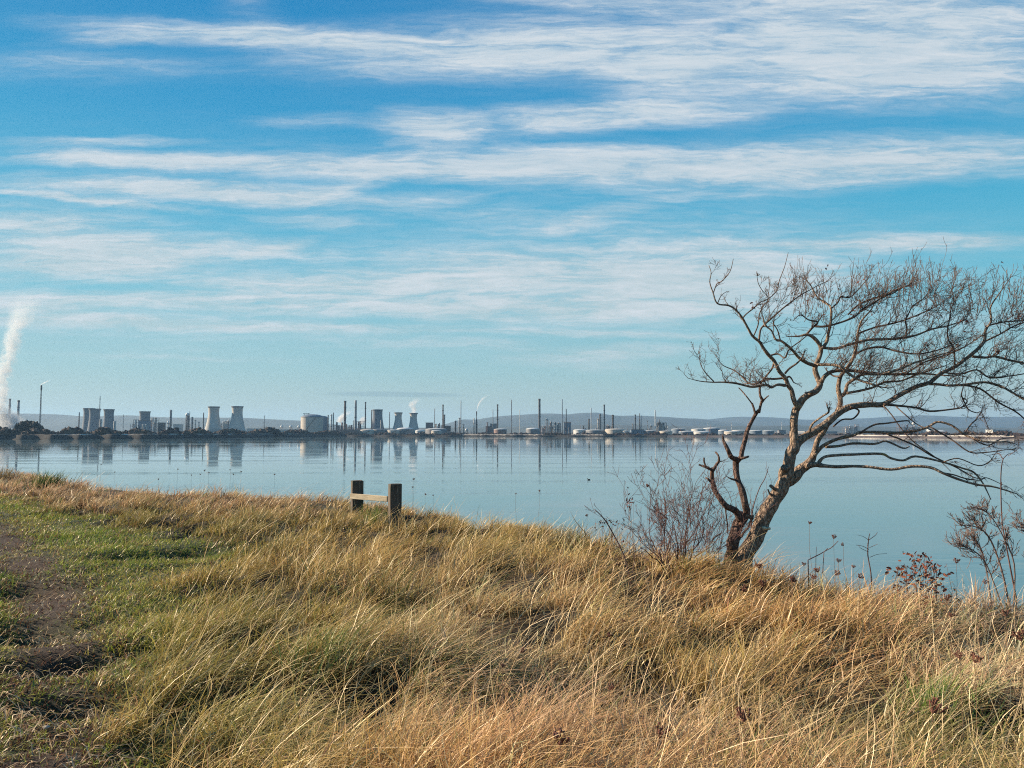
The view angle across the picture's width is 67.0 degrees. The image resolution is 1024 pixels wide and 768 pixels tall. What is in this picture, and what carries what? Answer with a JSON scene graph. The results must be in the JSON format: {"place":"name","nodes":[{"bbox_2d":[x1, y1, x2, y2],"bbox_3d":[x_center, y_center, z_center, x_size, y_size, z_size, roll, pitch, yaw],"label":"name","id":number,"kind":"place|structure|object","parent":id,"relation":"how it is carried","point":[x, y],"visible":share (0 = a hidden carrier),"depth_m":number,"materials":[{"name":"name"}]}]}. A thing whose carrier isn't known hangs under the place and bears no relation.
{"place":"outdoors","nodes":[
{"label":"outdoors","id":0,"kind":"place"},
{"bbox_2d":[0,479,329,767],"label":"short grass","id":1,"kind":"structure","parent":0,"point":[68,534],"depth_m":7.30,"materials":[{"name":"green plant"}]},
{"bbox_2d":[10,414,348,431],"bbox_3d":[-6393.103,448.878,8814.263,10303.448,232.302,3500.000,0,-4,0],"label":"hills","id":2,"kind":"structure","parent":0,"point":[55,422],"depth_m":8159.92,"materials":[{"name":"grey"}]},
{"bbox_2d":[0,469,1023,767],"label":"tall grass","id":3,"kind":"structure","parent":0,"point":[392,651],"depth_m":5.24,"materials":[{"name":"beige plant"}]},
{"bbox_2d":[0,437,1023,621],"bbox_3d":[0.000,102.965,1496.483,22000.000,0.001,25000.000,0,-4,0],"label":"water","id":4,"kind":"structure","parent":0,"point":[902,511],"depth_m":130.69,"materials":[{"name":"teal liquid"}]},
{"bbox_2d":[0,475,1023,767],"bbox_3d":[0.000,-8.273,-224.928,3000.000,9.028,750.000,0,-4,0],"label":"ground","id":5,"kind":"structure","parent":0,"point":[54,619],"depth_m":6.26,"materials":[{"name":"green plant"}]},
{"bbox_2d":[0,466,31,481],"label":"grass tuft","id":6,"kind":"object","parent":5,"relation":"on","point":[6,473],"visible":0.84,"depth_m":25.81,"materials":[{"name":"plant"}]},
{"bbox_2d":[19,469,87,489],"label":"grass tuft","id":7,"kind":"object","parent":5,"relation":"on","point":[50,480],"visible":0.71,"depth_m":22.31,"materials":[{"name":"beige plant"}]},
{"bbox_2d":[0,519,222,767],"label":"fallen straw","id":8,"kind":"object","parent":5,"relation":"on","point":[22,711],"visible":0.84,"depth_m":4.92,"materials":[{"name":"beige plant"}]},
{"bbox_2d":[259,620,417,716],"bbox_3d":[-1.185,1.828,5.082,0.863,0.494,0.985,-3,-4,35],"label":"grass tuft","id":9,"kind":"object","parent":5,"relation":"on","point":[326,650],"visible":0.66,"depth_m":5.02,"materials":[{"name":"plant"}]},
{"bbox_2d":[350,480,401,530],"bbox_3d":[-2.469,2.245,13.807,1.332,0.999,0.346,-3,-5,41],"label":"bench frame","id":10,"kind":"object","parent":5,"relation":"on","point":[358,497],"visible":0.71,"depth_m":13.60,"materials":[{"name":"wood"}]},
{"bbox_2d":[354,504,407,525],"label":"grass tuft","id":11,"kind":"object","parent":5,"relation":"on","point":[373,514],"visible":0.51,"depth_m":13.65,"materials":[{"name":"green plant"}]},
{"bbox_2d":[500,663,505,725],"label":"dried flower","id":12,"kind":"object","parent":5,"relation":"on","point":[502,680],"visible":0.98,"depth_m":4.03,"materials":[{"name":"plant"}]},
{"bbox_2d":[553,728,569,764],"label":"dried flower","id":13,"kind":"object","parent":5,"relation":"on","point":[560,741],"visible":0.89,"depth_m":3.03,"materials":[{"name":"brown plant"}]},
{"bbox_2d":[528,522,596,555],"bbox_3d":[0.780,2.104,10.284,1.012,0.570,0.808,2,-4,-30],"label":"grass tuft","id":14,"kind":"object","parent":5,"relation":"on","point":[559,538],"visible":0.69,"depth_m":10.24,"materials":[{"name":"beige plant"}]},
{"bbox_2d":[590,518,625,552],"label":"withered plant","id":15,"kind":"object","parent":5,"relation":"on","point":[608,530],"visible":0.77,"depth_m":10.10,"materials":[{"name":"brown plant"}]},
{"bbox_2d":[607,683,614,767],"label":"dried flower","id":16,"kind":"object","parent":5,"relation":"on","point":[612,687],"visible":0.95,"depth_m":3.68,"materials":[{"name":"plant"}]},
{"bbox_2d":[594,509,638,590],"bbox_3d":[1.155,1.743,8.055,0.672,0.899,0.179,3,-5,-37],"label":"dead stick","id":17,"kind":"object","parent":5,"relation":"on","point":[621,549],"visible":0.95,"depth_m":8.02,"materials":[{"name":"brown wood"}]},
{"bbox_2d":[625,487,633,559],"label":"reed stalks","id":18,"kind":"object","parent":5,"relation":"on","point":[631,521],"visible":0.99,"depth_m":8.72,"materials":[{"name":"brown plant"}]},
{"bbox_2d":[656,722,670,755],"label":"dried flower","id":19,"kind":"object","parent":5,"relation":"on","point":[660,732],"visible":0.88,"depth_m":3.10,"materials":[{"name":"plant"}]},
{"bbox_2d":[584,425,754,581],"bbox_3d":[1.728,1.351,8.749,1.733,1.798,1.936,0,-4,0],"label":"bare shrub","id":20,"kind":"object","parent":5,"relation":"on","point":[659,517],"visible":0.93,"depth_m":8.84,"materials":[{"name":"brown plant"}]},
{"bbox_2d":[656,449,777,572],"bbox_3d":[2.468,1.581,9.546,1.504,1.662,1.433,2,-4,-28],"label":"bare shrub","id":21,"kind":"object","parent":5,"relation":"on","point":[725,524],"visible":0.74,"depth_m":9.37,"materials":[{"name":"brown plant"}]},
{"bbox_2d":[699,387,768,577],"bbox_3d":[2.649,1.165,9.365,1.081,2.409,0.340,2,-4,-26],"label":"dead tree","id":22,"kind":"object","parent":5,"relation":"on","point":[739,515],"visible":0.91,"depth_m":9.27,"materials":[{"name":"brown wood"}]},
{"bbox_2d":[736,707,750,765],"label":"dried flower","id":23,"kind":"object","parent":5,"relation":"on","point":[742,715],"visible":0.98,"depth_m":3.29,"materials":[{"name":"brown plant"}]},
{"bbox_2d":[740,584,750,645],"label":"dried flower","id":24,"kind":"object","parent":5,"relation":"on","point":[743,588],"visible":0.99,"depth_m":5.91,"materials":[{"name":"plant"}]},
{"bbox_2d":[755,563,762,630],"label":"dried flower","id":25,"kind":"object","parent":5,"relation":"on","point":[758,565],"visible":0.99,"depth_m":6.14,"materials":[{"name":"plant"}]},
{"bbox_2d":[750,467,768,571],"bbox_3d":[3.045,1.847,9.556,0.109,1.660,0.368,2,-4,-26],"label":"thin shoot","id":26,"kind":"object","parent":5,"relation":"on","point":[755,500],"visible":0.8,"depth_m":9.60,"materials":[{"name":"brown plant"}]},
{"bbox_2d":[758,580,766,649],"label":"dried flower","id":27,"kind":"object","parent":5,"relation":"on","point":[763,583],"visible":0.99,"depth_m":5.41,"materials":[{"name":"plant"}]},
{"bbox_2d":[790,575,796,640],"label":"dried flower","id":28,"kind":"object","parent":5,"relation":"on","point":[794,579],"visible":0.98,"depth_m":5.91,"materials":[{"name":"plant"}]},
{"bbox_2d":[808,521,812,597],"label":"dried flower","id":29,"kind":"object","parent":5,"relation":"on","point":[810,522],"visible":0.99,"depth_m":7.91,"materials":[{"name":"plant"}]},
{"bbox_2d":[810,574,816,651],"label":"dried flower","id":30,"kind":"object","parent":5,"relation":"on","point":[814,577],"visible":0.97,"depth_m":5.66,"materials":[{"name":"plant"}]},
{"bbox_2d":[807,541,837,594],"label":"fallen twig","id":31,"kind":"object","parent":5,"relation":"on","point":[815,565],"visible":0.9,"depth_m":8.29,"materials":[{"name":"wood"}]},
{"bbox_2d":[835,558,841,624],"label":"dried flower","id":32,"kind":"object","parent":5,"relation":"on","point":[838,560],"visible":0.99,"depth_m":6.17,"materials":[{"name":"plant"}]},
{"bbox_2d":[677,238,1023,578],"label":"windswept tree","id":33,"kind":"object","parent":5,"relation":"on","point":[789,475],"visible":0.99,"depth_m":9.65,"materials":[{"name":"grey plant"}]},
{"bbox_2d":[858,533,886,587],"bbox_3d":[3.948,2.069,8.485,0.217,0.902,0.831,-2,-4,32],"label":"bare sapling","id":34,"kind":"object","parent":5,"relation":"on","point":[868,539],"visible":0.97,"depth_m":8.49,"materials":[{"name":"brown plant"}]},
{"bbox_2d":[885,565,913,610],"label":"withered plant","id":35,"kind":"object","parent":5,"relation":"on","point":[898,568],"visible":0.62,"depth_m":7.00,"materials":[{"name":"brown plant"}]},
{"bbox_2d":[895,551,944,613],"bbox_3d":[3.626,1.824,6.911,0.352,0.649,0.426,1,-4,-14],"label":"withered plant","id":36,"kind":"object","parent":5,"relation":"on","point":[914,565],"visible":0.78,"depth_m":6.89,"materials":[{"name":"brown plant"}]},
{"bbox_2d":[929,697,947,767],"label":"dried flower","id":37,"kind":"object","parent":5,"relation":"on","point":[934,703],"visible":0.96,"depth_m":3.38,"materials":[{"name":"brown plant"}]},
{"bbox_2d":[920,562,960,619],"bbox_3d":[3.854,1.887,6.983,0.326,0.566,0.386,0,-4,0],"label":"withered plant","id":38,"kind":"object","parent":5,"relation":"on","point":[937,584],"visible":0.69,"depth_m":6.99,"materials":[{"name":"brown plant"}]},
{"bbox_2d":[862,658,1023,757],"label":"grass tuft","id":39,"kind":"object","parent":5,"relation":"on","point":[946,683],"visible":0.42,"depth_m":4.45,"materials":[{"name":"green plant"}]},
{"bbox_2d":[944,594,952,648],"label":"dried flower","id":40,"kind":"object","parent":5,"relation":"on","point":[947,598],"visible":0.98,"depth_m":5.64,"materials":[{"name":"plant"}]},
{"bbox_2d":[947,611,955,659],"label":"dried flower","id":41,"kind":"object","parent":5,"relation":"on","point":[951,615],"visible":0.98,"depth_m":5.13,"materials":[{"name":"plant"}]},
{"bbox_2d":[954,650,963,750],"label":"dried flower","id":42,"kind":"object","parent":5,"relation":"on","point":[959,655],"visible":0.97,"depth_m":4.19,"materials":[{"name":"plant"}]},
{"bbox_2d":[970,652,983,745],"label":"dried flower","id":43,"kind":"object","parent":5,"relation":"on","point":[974,659],"visible":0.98,"depth_m":4.11,"materials":[{"name":"plant"}]},
{"bbox_2d":[942,493,1023,612],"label":"bare shrub","id":44,"kind":"object","parent":5,"relation":"on","point":[960,544],"visible":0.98,"depth_m":7.42,"materials":[{"name":"brown plant"}]},
{"bbox_2d":[1000,609,1008,675],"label":"dried flower","id":45,"kind":"object","parent":5,"relation":"on","point":[1006,613],"visible":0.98,"depth_m":5.17,"materials":[{"name":"plant"}]},
{"bbox_2d":[996,448,1018,602],"bbox_3d":[5.061,1.688,7.805,0.222,2.100,0.635,-2,-4,26],"label":"tall bare shoot","id":46,"kind":"object","parent":5,"relation":"on","point":[1002,520],"visible":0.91,"depth_m":7.78,"materials":[{"name":"brown plant"}]},
{"bbox_2d":[1011,630,1023,671],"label":"dried flower","id":47,"kind":"object","parent":5,"relation":"on","point":[1020,636],"visible":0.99,"depth_m":4.56,"materials":[{"name":"plant"}]},
{"bbox_2d":[0,0,1023,427],"label":"sky","id":48,"kind":"structure","parent":0,"point":[274,209],"materials":[{"name":"blue"}]},
{"bbox_2d":[152,425,1023,431],"bbox_3d":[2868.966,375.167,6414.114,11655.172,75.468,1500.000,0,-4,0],"label":"hills","id":49,"kind":"structure","parent":0,"point":[689,428],"depth_m":6124.90,"materials":[{"name":"grey"}]},
{"bbox_2d":[433,413,782,427],"bbox_3d":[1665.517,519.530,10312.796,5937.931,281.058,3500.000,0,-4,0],"label":"hills","id":50,"kind":"structure","parent":0,"point":[532,419],"depth_m":9575.46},
{"bbox_2d":[456,432,1023,436],"bbox_3d":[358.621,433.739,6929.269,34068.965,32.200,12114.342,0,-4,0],"label":"shore","id":51,"kind":"structure","parent":0,"point":[754,435],"depth_m":1691.53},
{"bbox_2d":[0,414,7,427],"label":"industrial building","id":52,"kind":"structure","parent":51,"relation":"on","point":[3,420],"depth_m":1890.76,"materials":[{"name":"grey metal"}]},
{"bbox_2d":[7,399,10,428],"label":"chimney","id":53,"kind":"object","parent":51,"relation":"on","point":[9,414],"visible":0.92,"depth_m":1897.37,"materials":[{"name":"concrete"}]},
{"bbox_2d":[16,400,19,422],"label":"chimney","id":54,"kind":"object","parent":51,"relation":"on","point":[18,409],"visible":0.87,"depth_m":1897.78,"materials":[{"name":"concrete"}]},
{"bbox_2d":[12,420,43,431],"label":"tree clump","id":55,"kind":"object","parent":51,"relation":"on","point":[26,425],"visible":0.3,"depth_m":1021.22,"materials":[{"name":"green plant"}]},
{"bbox_2d":[39,385,41,424],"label":"flare stack","id":56,"kind":"object","parent":51,"relation":"on","point":[40,405],"visible":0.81,"depth_m":1750.10,"materials":[{"name":"grey metal"}]},
{"bbox_2d":[82,408,94,431],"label":"cooling tower","id":57,"kind":"structure","parent":51,"relation":"on","point":[85,419],"depth_m":2234.45,"materials":[{"name":"grey concrete"}]},
{"bbox_2d":[0,426,178,434],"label":"scrub thicket","id":58,"kind":"object","parent":51,"relation":"on","point":[68,430],"visible":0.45,"depth_m":1034.68,"materials":[{"name":"plant"}]},
{"bbox_2d":[87,409,100,431],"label":"cooling tower","id":59,"kind":"structure","parent":51,"relation":"on","point":[93,423],"depth_m":2135.86,"materials":[{"name":"grey concrete"}]},
{"bbox_2d":[102,409,114,428],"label":"cooling tower","id":60,"kind":"structure","parent":51,"relation":"on","point":[108,419],"depth_m":2087.82,"materials":[{"name":"grey concrete"}]},
{"bbox_2d":[138,420,150,430],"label":"industrial building","id":61,"kind":"structure","parent":51,"relation":"on","point":[144,422],"depth_m":1939.31,"materials":[{"name":"metal"}]},
{"bbox_2d":[139,411,150,419],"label":"cooling tower","id":62,"kind":"structure","parent":51,"relation":"on","point":[144,415],"depth_m":2187.04,"materials":[{"name":"grey concrete"}]},
{"bbox_2d":[149,417,157,432],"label":"process unit","id":63,"kind":"object","parent":51,"relation":"on","point":[154,427],"visible":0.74,"depth_m":2141.40,"materials":[{"name":"grey metal"}]},
{"bbox_2d":[0,434,319,439],"bbox_3d":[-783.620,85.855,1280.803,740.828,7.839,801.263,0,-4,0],"label":"seawall","id":64,"kind":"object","parent":51,"relation":"on","point":[87,436],"visible":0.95,"depth_m":1070.93,"materials":[{"name":"grey stone"}]},
{"bbox_2d":[157,423,165,431],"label":"industrial building","id":65,"kind":"structure","parent":51,"relation":"on","point":[161,426],"depth_m":1989.23,"materials":[{"name":"metal"}]},
{"bbox_2d":[173,424,183,430],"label":"industrial building","id":66,"kind":"structure","parent":51,"relation":"on","point":[180,426],"depth_m":1989.23,"materials":[{"name":"paint"}]},
{"bbox_2d":[205,406,221,432],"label":"cooling tower","id":67,"kind":"structure","parent":51,"relation":"on","point":[213,424],"depth_m":1936.55,"materials":[{"name":"concrete"}]},
{"bbox_2d":[221,419,229,428],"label":"process unit","id":68,"kind":"object","parent":51,"relation":"on","point":[226,426],"visible":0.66,"depth_m":2139.04,"materials":[{"name":"grey metal"}]},
{"bbox_2d":[228,406,245,430],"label":"cooling tower","id":69,"kind":"structure","parent":51,"relation":"on","point":[237,422],"depth_m":1936.81,"materials":[{"name":"concrete"}]},
{"bbox_2d":[178,427,341,435],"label":"scrub thicket","id":70,"kind":"object","parent":51,"relation":"on","point":[199,430],"visible":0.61,"depth_m":1401.58,"materials":[{"name":"plant"}]},
{"bbox_2d":[264,427,281,435],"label":"tree clump","id":71,"kind":"object","parent":51,"relation":"on","point":[277,432],"visible":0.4,"depth_m":1475.14,"materials":[{"name":"plant"}]},
{"bbox_2d":[301,413,323,431],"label":"storage tank","id":72,"kind":"object","parent":51,"relation":"on","point":[311,422],"visible":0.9,"depth_m":1974.11,"materials":[{"name":"white metal"}]},
{"bbox_2d":[323,416,327,430],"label":"storage tank","id":73,"kind":"object","parent":51,"relation":"on","point":[325,421],"visible":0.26,"depth_m":2103.71,"materials":[{"name":"grey metal"}]},
{"bbox_2d":[343,401,346,428],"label":"chimney","id":74,"kind":"object","parent":51,"relation":"on","point":[345,417],"visible":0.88,"depth_m":2046.21,"materials":[{"name":"concrete"}]},
{"bbox_2d":[339,429,359,433],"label":"industrial building","id":75,"kind":"structure","parent":51,"relation":"on","point":[345,431],"depth_m":1842.16,"materials":[{"name":"grey metal"}]},
{"bbox_2d":[354,400,356,428],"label":"chimney","id":76,"kind":"object","parent":51,"relation":"on","point":[355,423],"visible":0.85,"depth_m":2046.76,"materials":[{"name":"concrete"}]},
{"bbox_2d":[360,429,373,433],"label":"storage tank","id":77,"kind":"object","parent":51,"relation":"on","point":[367,431],"visible":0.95,"depth_m":1852.47,"materials":[{"name":"metal"}]},
{"bbox_2d":[372,409,383,429],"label":"cooling tower","id":78,"kind":"structure","parent":51,"relation":"on","point":[377,417],"depth_m":2136.02,"materials":[{"name":"grey concrete"}]},
{"bbox_2d":[373,429,387,434],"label":"storage tank","id":79,"kind":"object","parent":51,"relation":"on","point":[377,431],"visible":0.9,"depth_m":1870.08,"materials":[{"name":"grey metal"}]},
{"bbox_2d":[392,412,402,429],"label":"cooling tower","id":80,"kind":"structure","parent":51,"relation":"on","point":[398,421],"depth_m":2139.24,"materials":[{"name":"concrete"}]},
{"bbox_2d":[396,427,413,433],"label":"storage tank","id":81,"kind":"object","parent":51,"relation":"on","point":[405,430],"visible":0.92,"depth_m":1878.45,"materials":[{"name":"grey metal"}]},
{"bbox_2d":[408,413,418,432],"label":"cooling tower","id":82,"kind":"structure","parent":51,"relation":"on","point":[413,423],"depth_m":2138.98,"materials":[{"name":"concrete"}]},
{"bbox_2d":[425,428,446,433],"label":"storage tank","id":83,"kind":"object","parent":51,"relation":"on","point":[428,431],"visible":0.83,"depth_m":1898.68,"materials":[{"name":"grey metal"}]},
{"bbox_2d":[320,434,666,436],"bbox_3d":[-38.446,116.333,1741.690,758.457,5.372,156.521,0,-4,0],"label":"seawall","id":84,"kind":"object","parent":51,"relation":"on","point":[539,435],"visible":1,"depth_m":1761.78,"materials":[{"name":"grey stone"}]},
{"bbox_2d":[494,429,506,433],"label":"storage tank","id":85,"kind":"object","parent":51,"relation":"on","point":[501,431],"visible":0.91,"depth_m":1882.89,"materials":[{"name":"white metal"}]},
{"bbox_2d":[341,432,667,434],"bbox_3d":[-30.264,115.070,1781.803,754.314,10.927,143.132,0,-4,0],"label":"scrub thicket","id":86,"kind":"object","parent":51,"relation":"on","point":[514,433],"visible":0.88,"depth_m":1802.09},
{"bbox_2d":[526,428,539,433],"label":"storage tank","id":87,"kind":"object","parent":51,"relation":"on","point":[533,430],"visible":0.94,"depth_m":1931.77,"materials":[{"name":"grey metal"}]},
{"bbox_2d":[538,399,540,433],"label":"chimney","id":88,"kind":"object","parent":51,"relation":"on","point":[539,415],"visible":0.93,"depth_m":2047.28,"materials":[{"name":"metal"}]},
{"bbox_2d":[541,424,550,434],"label":"process unit","id":89,"kind":"object","parent":51,"relation":"on","point":[544,430],"visible":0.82,"depth_m":2087.18,"materials":[{"name":"grey metal"}]},
{"bbox_2d":[550,421,560,432],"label":"process unit","id":90,"kind":"object","parent":51,"relation":"on","point":[558,427],"visible":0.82,"depth_m":2112.47,"materials":[{"name":"metal"}]},
{"bbox_2d":[563,422,570,433],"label":"industrial building","id":91,"kind":"structure","parent":51,"relation":"on","point":[569,425],"depth_m":2068.78,"materials":[{"name":"metal"}]},
{"bbox_2d":[573,429,585,434],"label":"storage tank","id":92,"kind":"object","parent":51,"relation":"on","point":[579,431],"visible":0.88,"depth_m":1883.64,"materials":[{"name":"metal"}]},
{"bbox_2d":[586,430,603,433],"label":"storage tank","id":93,"kind":"object","parent":51,"relation":"on","point":[596,431],"visible":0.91,"depth_m":1856.90,"materials":[{"name":"grey metal"}]},
{"bbox_2d":[605,429,623,433],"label":"storage tank","id":94,"kind":"object","parent":51,"relation":"on","point":[610,431],"visible":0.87,"depth_m":1846.47,"materials":[{"name":"metal"}]},
{"bbox_2d":[630,429,643,434],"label":"industrial building","id":95,"kind":"structure","parent":51,"relation":"on","point":[636,431],"depth_m":1846.05,"materials":[{"name":"metal"}]},
{"bbox_2d":[656,419,660,431],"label":"process unit","id":96,"kind":"object","parent":51,"relation":"on","point":[658,427],"visible":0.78,"depth_m":2096.64,"materials":[{"name":"metal"}]},
{"bbox_2d":[703,427,719,433],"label":"storage tank","id":97,"kind":"object","parent":51,"relation":"on","point":[714,430],"visible":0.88,"depth_m":2026.70,"materials":[{"name":"metal"}]},
{"bbox_2d":[724,431,739,434],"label":"storage tank","id":98,"kind":"object","parent":51,"relation":"on","point":[731,432],"visible":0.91,"depth_m":1830.33,"materials":[{"name":"metal"}]},
{"bbox_2d":[749,430,761,434],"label":"storage tank","id":99,"kind":"object","parent":51,"relation":"on","point":[756,432],"visible":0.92,"depth_m":1883.22,"materials":[{"name":"metal"}]},
{"bbox_2d":[762,430,773,434],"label":"storage tank","id":100,"kind":"object","parent":51,"relation":"on","point":[766,432],"visible":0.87,"depth_m":1903.94,"materials":[{"name":"metal"}]},
{"bbox_2d":[668,432,873,434],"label":"scrub thicket","id":101,"kind":"object","parent":51,"relation":"on","point":[758,434],"visible":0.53,"depth_m":1693.53,"materials":[{"name":"green plant"}]},
{"bbox_2d":[798,431,836,433],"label":"industrial building","id":102,"kind":"structure","parent":51,"relation":"on","point":[827,432],"depth_m":2951.00,"materials":[{"name":"grey metal"}]},
{"bbox_2d":[874,430,1023,436],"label":"scrub thicket","id":103,"kind":"object","parent":51,"relation":"on","point":[1004,433],"visible":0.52,"depth_m":1289.80,"materials":[{"name":"plant"}]},
{"bbox_2d":[667,436,1023,438],"bbox_3d":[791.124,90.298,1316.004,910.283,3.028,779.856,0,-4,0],"label":"mudbank","id":104,"kind":"structure","parent":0,"point":[854,436],"depth_m":1499.62,"materials":[{"name":"soil"}]},
{"bbox_2d":[690,415,1023,427],"bbox_3d":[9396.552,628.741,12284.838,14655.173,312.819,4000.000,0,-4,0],"label":"hills","id":105,"kind":"structure","parent":0,"point":[964,422],"depth_m":11491.41,"materials":[{"name":"grey"}]},
{"bbox_2d":[856,435,1013,436],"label":"beach","id":106,"kind":"structure","parent":0,"point":[942,435],"depth_m":1302.60,"materials":[{"name":"sand"}]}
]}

